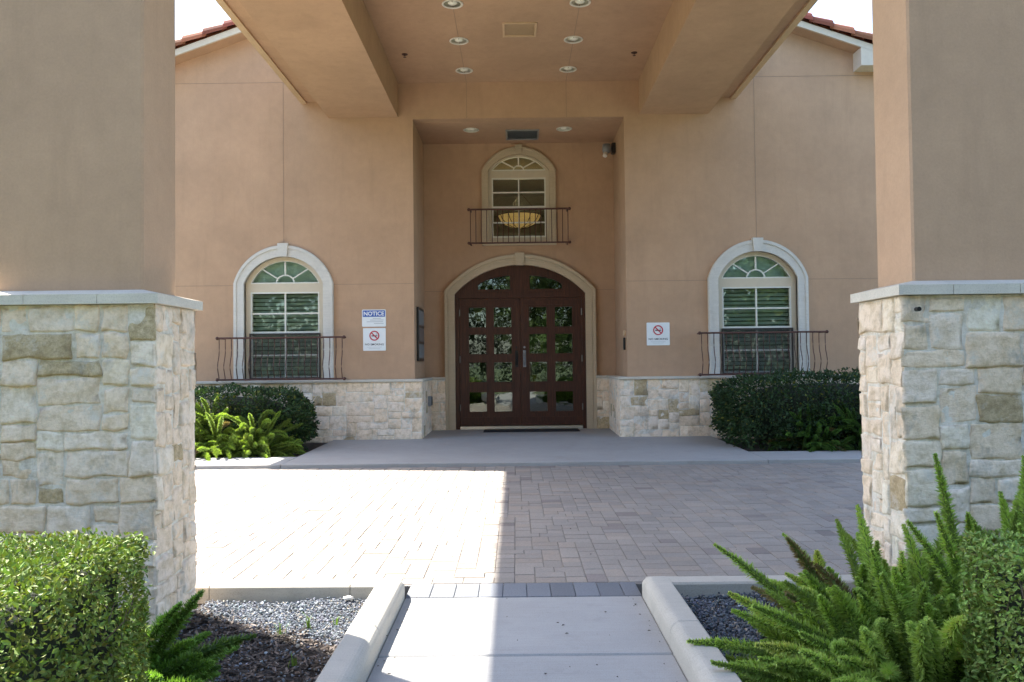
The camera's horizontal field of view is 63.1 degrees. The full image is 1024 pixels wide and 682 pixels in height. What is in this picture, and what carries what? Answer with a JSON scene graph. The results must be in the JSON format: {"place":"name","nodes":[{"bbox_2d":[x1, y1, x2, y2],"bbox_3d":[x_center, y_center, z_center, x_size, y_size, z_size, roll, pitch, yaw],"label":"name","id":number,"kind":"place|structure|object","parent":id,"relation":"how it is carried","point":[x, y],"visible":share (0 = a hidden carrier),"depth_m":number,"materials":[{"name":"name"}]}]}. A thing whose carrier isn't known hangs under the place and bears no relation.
{"place":"outdoors","nodes":[
{"label":"outdoors","id":0,"kind":"place"},
{"bbox_2d":[128,601,358,681],"bbox_3d":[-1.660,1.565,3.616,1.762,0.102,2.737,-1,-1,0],"label":"mulch","id":1,"kind":"object","parent":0,"point":[230,661],"visible":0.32,"depth_m":4.22,"materials":[{"name":"grey gravel"}]},
{"bbox_2d":[0,527,157,681],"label":"hedge","id":2,"kind":"object","parent":1,"relation":"on","point":[61,612],"visible":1,"depth_m":2.65,"materials":[{"name":"green plant"}]},
{"bbox_2d":[118,589,256,681],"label":"foxtail fern","id":3,"kind":"object","parent":1,"relation":"on","point":[182,661],"visible":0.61,"depth_m":3.48,"materials":[{"name":"green plant"}]},
{"bbox_2d":[276,621,286,635],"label":"weed","id":4,"kind":"object","parent":1,"relation":"on","point":[280,629],"visible":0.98,"depth_m":4.47,"materials":[{"name":"green plant"}]},
{"bbox_2d":[288,653,296,666],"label":"weed","id":5,"kind":"object","parent":1,"relation":"on","point":[295,662],"visible":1,"depth_m":4.01,"materials":[{"name":"green plant"}]},
{"bbox_2d":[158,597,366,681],"bbox_3d":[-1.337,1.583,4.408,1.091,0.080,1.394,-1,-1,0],"label":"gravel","id":6,"kind":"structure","parent":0,"point":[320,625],"depth_m":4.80,"materials":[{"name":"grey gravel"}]},
{"bbox_2d":[300,610,312,628],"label":"weed","id":7,"kind":"object","parent":6,"relation":"on","point":[308,624],"visible":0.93,"depth_m":4.56,"materials":[{"name":"green plant"}]},
{"bbox_2d":[343,595,353,603],"bbox_3d":[-0.988,1.562,5.036,0.061,0.045,0.048,-1,-1,0],"label":"rock","id":8,"kind":"object","parent":6,"relation":"on","point":[348,598],"visible":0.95,"depth_m":5.03,"materials":[{"name":"white stone"}]},
{"bbox_2d":[217,443,325,457],"bbox_3d":[-5.476,1.786,13.533,4.800,0.020,2.900,-1,-1,0],"label":"planting bed","id":9,"kind":"object","parent":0,"point":[310,446],"depth_m":13.99,"materials":[{"name":"soil"}]},
{"bbox_2d":[195,413,215,457],"bbox_3d":[-5.453,1.438,12.870,2.129,1.204,2.145,-1,-1,0],"label":"foxtail fern","id":10,"kind":"object","parent":9,"relation":"on","point":[202,421],"visible":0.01,"depth_m":12.62,"materials":[{"name":"green plant"}]},
{"bbox_2d":[195,396,271,460],"bbox_3d":[-4.571,1.419,12.755,2.124,1.155,2.033,-1,-1,0],"label":"foxtail fern","id":11,"kind":"object","parent":9,"relation":"on","point":[219,426],"visible":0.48,"depth_m":12.43,"materials":[{"name":"green plant"}]},
{"bbox_2d":[200,409,306,457],"bbox_3d":[-3.955,1.510,12.687,1.685,0.947,1.559,-1,-1,0],"label":"foxtail fern","id":12,"kind":"object","parent":9,"relation":"on","point":[288,445],"visible":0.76,"depth_m":12.52,"materials":[{"name":"green plant"}]},
{"bbox_2d":[194,382,320,451],"bbox_3d":[-4.639,1.253,13.622,2.968,1.150,1.844,-1,-1,0],"label":"shrub","id":13,"kind":"object","parent":9,"relation":"on","point":[297,409],"visible":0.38,"depth_m":13.15,"materials":[{"name":"green plant"}]},
{"bbox_2d":[175,0,872,39],"label":"sky","id":14,"kind":"structure","parent":0,"point":[191,16],"materials":[{"name":"white"}]},
{"bbox_2d":[367,596,687,681],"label":"sidewalk","id":15,"kind":"structure","parent":0,"point":[444,639],"depth_m":4.17,"materials":[{"name":"concrete"}]},
{"bbox_2d":[195,463,863,596],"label":"driveway","id":16,"kind":"structure","parent":0,"point":[453,526],"depth_m":7.34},
{"bbox_2d":[686,596,779,657],"bbox_3d":[2.987,1.451,1.536,4.170,0.042,7.170,-1,-1,0],"label":"planting bed","id":17,"kind":"object","parent":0,"point":[735,604],"visible":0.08,"depth_m":4.75,"materials":[{"name":"grey gravel"}]},
{"bbox_2d":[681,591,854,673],"bbox_3d":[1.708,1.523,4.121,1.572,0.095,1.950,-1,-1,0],"label":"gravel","id":18,"kind":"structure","parent":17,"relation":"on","point":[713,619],"depth_m":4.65,"materials":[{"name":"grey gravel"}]},
{"bbox_2d":[686,504,994,681],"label":"foxtail fern","id":19,"kind":"object","parent":17,"relation":"on","point":[827,643],"visible":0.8,"depth_m":3.41,"materials":[{"name":"green plant"}]},
{"bbox_2d":[713,519,982,661],"bbox_3d":[1.815,1.207,3.947,1.264,0.671,1.672,1,-2,-41],"label":"foxtail fern","id":20,"kind":"object","parent":17,"relation":"on","point":[810,577],"visible":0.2,"depth_m":4.07,"materials":[{"name":"green plant"}]},
{"bbox_2d":[905,453,1023,603],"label":"foxtail fern","id":21,"kind":"object","parent":17,"relation":"on","point":[950,536],"visible":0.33,"depth_m":3.81,"materials":[{"name":"green plant"}]},
{"bbox_2d":[952,527,1023,681],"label":"hedge","id":22,"kind":"object","parent":17,"relation":"on","point":[1004,595],"visible":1,"depth_m":2.88,"materials":[{"name":"green plant"}]},
{"bbox_2d":[719,438,848,451],"bbox_3d":[5.773,1.661,13.488,4.700,0.020,2.900,-1,-1,0],"label":"planting bed","id":23,"kind":"object","parent":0,"point":[757,447],"depth_m":13.00,"materials":[{"name":"soil"}]},
{"bbox_2d":[708,367,861,450],"bbox_3d":[4.972,1.061,13.444,3.651,1.314,2.219,-1,-1,0],"label":"shrub","id":24,"kind":"object","parent":23,"relation":"on","point":[762,413],"visible":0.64,"depth_m":12.77,"materials":[{"name":"green plant"}]},
{"bbox_2d":[760,403,861,451],"bbox_3d":[4.580,1.359,12.730,1.462,0.850,1.535,-1,-1,0],"label":"foxtail fern","id":25,"kind":"object","parent":23,"relation":"on","point":[814,444],"visible":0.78,"depth_m":12.41,"materials":[{"name":"green plant"}]},
{"bbox_2d":[798,400,861,450],"bbox_3d":[5.350,1.290,12.717,1.852,1.210,1.887,-2,-2,38],"label":"foxtail fern","id":26,"kind":"object","parent":23,"relation":"on","point":[849,419],"visible":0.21,"depth_m":12.37,"materials":[{"name":"green plant"}]},
{"label":"ground","id":27,"kind":"structure","parent":0,"visible":0},
{"bbox_2d":[0,0,202,641],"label":"pillar","id":28,"kind":"structure","parent":27,"relation":"on","point":[98,364],"depth_m":4.53,"materials":[{"name":"stone"}]},
{"bbox_2d":[195,579,400,603],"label":"kerb","id":29,"kind":"structure","parent":27,"relation":"on","point":[278,590],"depth_m":5.13,"materials":[{"name":"concrete"}]},
{"bbox_2d":[315,579,404,681],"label":"kerb","id":30,"kind":"structure","parent":27,"relation":"on","point":[354,656],"depth_m":3.98,"materials":[{"name":"concrete"}]},
{"bbox_2d":[195,428,861,469],"bbox_3d":[0.127,1.793,14.209,26.000,0.257,5.900,-1,-1,0],"label":"porch","id":31,"kind":"object","parent":27,"relation":"on","point":[481,448],"visible":0.61,"depth_m":12.19,"materials":[{"name":"concrete"}]},
{"bbox_2d":[175,12,877,442],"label":"building","id":32,"kind":"structure","parent":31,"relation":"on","point":[751,206],"depth_m":14.79,"materials":[{"name":"paint"}]},
{"bbox_2d":[215,335,345,381],"bbox_3d":[-3.999,0.304,14.509,2.254,0.779,0.351,-1,-1,0],"label":"balcony railing","id":33,"kind":"object","parent":32,"relation":"attached to","point":[280,338],"visible":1,"depth_m":14.39,"materials":[{"name":"black metal"}]},
{"bbox_2d":[233,243,333,378],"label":"window","id":34,"kind":"structure","parent":32,"relation":"in","point":[285,296],"depth_m":14.81,"materials":[{"name":"glass"}]},
{"bbox_2d":[362,309,385,326],"bbox_3d":[-2.437,-0.404,14.720,0.422,0.302,0.010,-1,-1,0],"label":"notice sign","id":35,"kind":"object","parent":32,"relation":"attached to","point":[373,318],"visible":1,"depth_m":14.72,"materials":[{"name":"white plastic"}]},
{"bbox_2d":[363,328,385,350],"bbox_3d":[-2.427,-0.028,14.710,0.400,0.400,0.010,-1,-1,0],"label":"no smoking sign","id":36,"kind":"object","parent":32,"relation":"attached to","point":[374,339],"visible":1,"depth_m":14.71,"materials":[{"name":"white plastic"}]},
{"bbox_2d":[416,307,423,360],"bbox_3d":[-1.696,-0.117,15.465,0.046,0.980,0.860,-1,-1,0],"label":"directory board","id":37,"kind":"object","parent":32,"relation":"attached to","point":[420,330],"visible":1,"depth_m":15.25,"materials":[{"name":"black metal"}]},
{"bbox_2d":[428,396,432,405],"bbox_3d":[-1.536,1.127,15.683,0.078,0.180,0.160,-1,-1,0],"label":"outlet box","id":38,"kind":"object","parent":32,"relation":"attached to","point":[430,400],"visible":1,"depth_m":15.61,"materials":[{"name":"grey metal"}]},
{"bbox_2d":[463,128,478,132],"bbox_3d":[-0.762,-3.990,15.510,0.300,0.156,0.300,-1,-1,0],"label":"ceiling light","id":39,"kind":"object","parent":32,"relation":"attached to","point":[470,130],"visible":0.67,"depth_m":15.55,"materials":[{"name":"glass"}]},
{"bbox_2d":[459,298,520,425],"bbox_3d":[-0.436,0.409,16.430,1.205,2.500,0.130,-1,-1,0],"label":"door","id":40,"kind":"structure","parent":32,"relation":"in","point":[489,328],"depth_m":16.45,"materials":[{"name":"brown wood"}]},
{"bbox_2d":[215,0,817,117],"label":"entrance canopy","id":41,"kind":"object","parent":32,"relation":"attached to","point":[338,58],"visible":0.95,"depth_m":12.41,"materials":[{"name":"paint"}]},
{"bbox_2d":[442,0,462,8],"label":"ceiling light","id":42,"kind":"object","parent":41,"relation":"attached to","point":[452,4],"visible":1,"depth_m":11.60,"materials":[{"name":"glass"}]},
{"bbox_2d":[449,37,468,44],"bbox_3d":[-0.821,-4.706,12.898,0.300,0.156,0.300,-1,-1,0],"label":"ceiling light","id":43,"kind":"object","parent":41,"relation":"attached to","point":[456,41],"visible":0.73,"depth_m":12.92,"materials":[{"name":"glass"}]},
{"bbox_2d":[455,67,472,73],"bbox_3d":[-0.815,-4.673,14.207,0.300,0.156,0.300,-1,-1,0],"label":"ceiling light","id":44,"kind":"object","parent":41,"relation":"attached to","point":[461,70],"visible":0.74,"depth_m":14.23,"materials":[{"name":"white paint"}]},
{"bbox_2d":[502,22,536,36],"bbox_3d":[0.113,-4.655,12.482,0.510,0.017,0.520,-1,-1,0],"label":"ceiling vent","id":45,"kind":"object","parent":41,"relation":"attached to","point":[519,29],"visible":1,"depth_m":12.48,"materials":[{"name":"metal"}]},
{"bbox_2d":[559,66,576,72],"bbox_3d":[0.955,-4.692,14.200,0.300,0.156,0.300,-1,-1,0],"label":"ceiling light","id":46,"kind":"object","parent":41,"relation":"attached to","point":[564,69],"visible":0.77,"depth_m":14.22,"materials":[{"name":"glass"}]},
{"bbox_2d":[564,36,582,43],"bbox_3d":[0.949,-4.726,12.890,0.300,0.156,0.300,-1,-1,0],"label":"ceiling light","id":47,"kind":"object","parent":41,"relation":"attached to","point":[574,40],"visible":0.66,"depth_m":12.92,"materials":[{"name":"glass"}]},
{"bbox_2d":[569,0,590,6],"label":"ceiling light","id":48,"kind":"object","parent":41,"relation":"attached to","point":[576,3],"visible":1,"depth_m":11.61,"materials":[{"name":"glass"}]},
{"bbox_2d":[481,145,555,241],"bbox_3d":[0.134,-2.887,16.506,1.462,1.950,0.245,-1,-1,0],"label":"window","id":49,"kind":"structure","parent":32,"relation":"in","point":[548,173],"depth_m":16.52,"materials":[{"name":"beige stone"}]},
{"bbox_2d":[467,207,570,245],"bbox_3d":[0.140,-2.229,16.282,2.014,0.714,0.300,-1,-1,0],"label":"balcony railing","id":50,"kind":"object","parent":32,"relation":"attached to","point":[470,243],"visible":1,"depth_m":16.15,"materials":[{"name":"black metal"}]},
{"bbox_2d":[498,179,541,228],"bbox_3d":[0.158,-3.073,18.084,0.964,1.288,0.964,-1,-1,0],"label":"pendant lamp","id":51,"kind":"object","parent":32,"relation":"hanging from","point":[529,216],"visible":0.62,"depth_m":17.80,"materials":[{"name":"yellow glass"}]},
{"bbox_2d":[505,129,538,139],"bbox_3d":[0.195,-3.920,15.864,0.630,0.017,0.680,-1,-1,0],"label":"ceiling vent","id":52,"kind":"object","parent":32,"relation":"attached to","point":[528,134],"visible":1,"depth_m":15.86,"materials":[{"name":"grey metal"}]},
{"bbox_2d":[520,297,582,424],"bbox_3d":[0.783,0.395,16.425,1.220,2.500,0.130,-1,-1,0],"label":"door","id":53,"kind":"structure","parent":32,"relation":"in","point":[550,328],"depth_m":16.45,"materials":[{"name":"brown wood"}]},
{"bbox_2d":[556,127,571,131],"bbox_3d":[0.968,-4.009,15.503,0.300,0.156,0.300,-1,-1,0],"label":"ceiling light","id":54,"kind":"object","parent":32,"relation":"attached to","point":[563,129],"visible":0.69,"depth_m":15.53,"materials":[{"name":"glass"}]},
{"bbox_2d":[602,142,615,157],"bbox_3d":[1.867,-3.666,16.055,0.309,0.293,0.175,0,-2,-20],"label":"security camera","id":55,"kind":"object","parent":32,"relation":"attached to","point":[607,148],"visible":1,"depth_m":16.00,"materials":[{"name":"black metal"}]},
{"bbox_2d":[623,330,625,349],"bbox_3d":[2.012,-0.016,14.957,0.034,0.350,0.160,-1,-1,0],"label":"card reader","id":56,"kind":"object","parent":32,"relation":"attached to","point":[624,340],"visible":1,"depth_m":14.90,"materials":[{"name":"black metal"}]},
{"bbox_2d":[646,322,669,344],"bbox_3d":[2.575,-0.125,14.691,0.405,0.402,0.010,-1,-1,0],"label":"no smoking sign","id":57,"kind":"object","parent":32,"relation":"attached to","point":[658,333],"visible":1,"depth_m":14.69,"materials":[{"name":"white plastic"}]},
{"bbox_2d":[707,238,809,375],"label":"window","id":58,"kind":"structure","parent":32,"relation":"in","point":[755,290],"depth_m":14.78,"materials":[{"name":"glass"}]},
{"bbox_2d":[697,330,828,375],"bbox_3d":[4.340,0.212,14.476,2.254,0.779,0.351,-1,-1,0],"label":"balcony railing","id":59,"kind":"object","parent":32,"relation":"on","point":[738,333],"visible":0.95,"depth_m":14.37,"materials":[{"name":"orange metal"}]},
{"bbox_2d":[483,428,579,431],"bbox_3d":[0.373,1.707,15.950,1.820,0.015,0.540,-1,-1,0],"label":"doormat","id":60,"kind":"object","parent":31,"relation":"on","point":[532,430],"visible":1,"depth_m":15.85,"materials":[{"name":"rubber"}]},
{"bbox_2d":[642,576,741,681],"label":"kerb","id":61,"kind":"structure","parent":27,"relation":"on","point":[679,624],"depth_m":4.00,"materials":[{"name":"concrete"}]},
{"bbox_2d":[646,575,856,597],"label":"kerb","id":62,"kind":"structure","parent":27,"relation":"on","point":[695,586],"depth_m":5.10,"materials":[{"name":"concrete"}]},
{"bbox_2d":[850,0,1023,596],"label":"pillar","id":63,"kind":"structure","parent":27,"relation":"on","point":[940,325],"depth_m":4.51,"materials":[{"name":"paint"}]},
{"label":"sidewalk bed","id":64,"kind":"structure","parent":0,"visible":0},
{"bbox_2d":[405,582,641,598],"bbox_3d":[0.070,1.580,5.137,1.417,0.101,0.302,-1,-1,0],"label":"paver border","id":65,"kind":"object","parent":64,"relation":"on","point":[499,590],"visible":0.55,"depth_m":5.12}
]}

